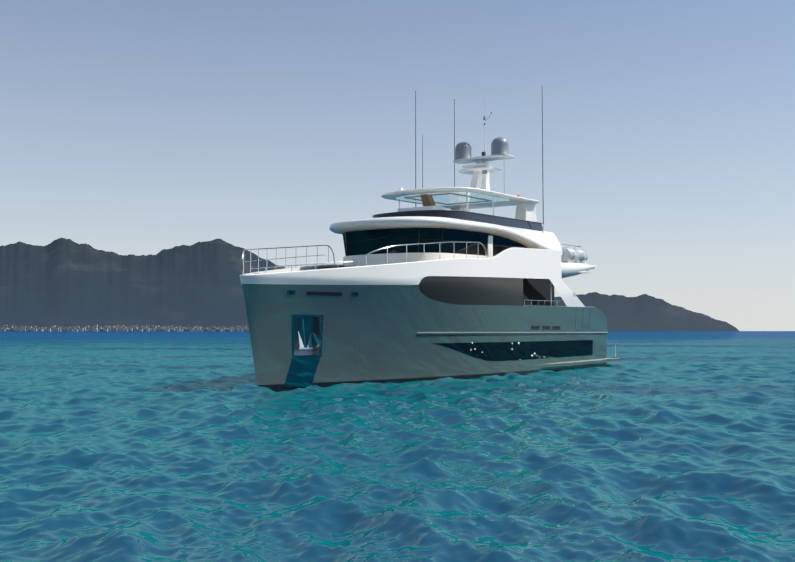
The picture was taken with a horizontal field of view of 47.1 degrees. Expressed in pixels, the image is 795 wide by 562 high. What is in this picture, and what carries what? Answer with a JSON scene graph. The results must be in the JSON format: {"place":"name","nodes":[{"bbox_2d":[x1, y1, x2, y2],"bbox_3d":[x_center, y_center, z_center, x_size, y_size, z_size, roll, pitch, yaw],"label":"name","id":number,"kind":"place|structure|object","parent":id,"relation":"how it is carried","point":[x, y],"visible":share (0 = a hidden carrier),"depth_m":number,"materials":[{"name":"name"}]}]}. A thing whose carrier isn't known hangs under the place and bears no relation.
{"place":"outdoors","nodes":[
{"label":"outdoors","id":0,"kind":"place"},
{"bbox_2d":[0,324,248,331],"bbox_3d":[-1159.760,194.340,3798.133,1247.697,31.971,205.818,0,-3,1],"label":"shore town","id":1,"kind":"object","parent":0,"point":[117,328],"visible":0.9,"depth_m":3739.33,"materials":[{"name":"grey"}]},
{"bbox_2d":[0,238,284,331],"bbox_3d":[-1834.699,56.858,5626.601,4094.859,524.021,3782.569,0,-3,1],"label":"mountain range","id":2,"kind":"structure","parent":0,"point":[63,282],"depth_m":4293.79,"materials":[{"name":"grey stone"}]},
{"bbox_2d":[0,331,794,561],"bbox_3d":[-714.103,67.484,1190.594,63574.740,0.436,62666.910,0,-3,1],"label":"sea","id":3,"kind":"structure","parent":0,"point":[664,446],"depth_m":16.02,"materials":[{"name":"liquid"}]},
{"bbox_2d":[240,91,619,391],"bbox_3d":[2.953,-2.347,48.613,7.622,18.069,33.400,-2,-4,32],"label":"yacht","id":4,"kind":"object","parent":3,"relation":"on","point":[432,288],"visible":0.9,"depth_m":41.79,"materials":[{"name":"grey"}]},
{"bbox_2d":[0,0,794,330],"label":"sky","id":5,"kind":"structure","parent":0,"point":[136,127],"materials":[{"name":"blue"}]},
{"bbox_2d":[554,292,738,330],"bbox_3d":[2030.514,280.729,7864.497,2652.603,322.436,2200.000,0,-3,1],"label":"headland","id":6,"kind":"structure","parent":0,"point":[644,312],"depth_m":7029.18,"materials":[{"name":"grey stone"}]}
]}

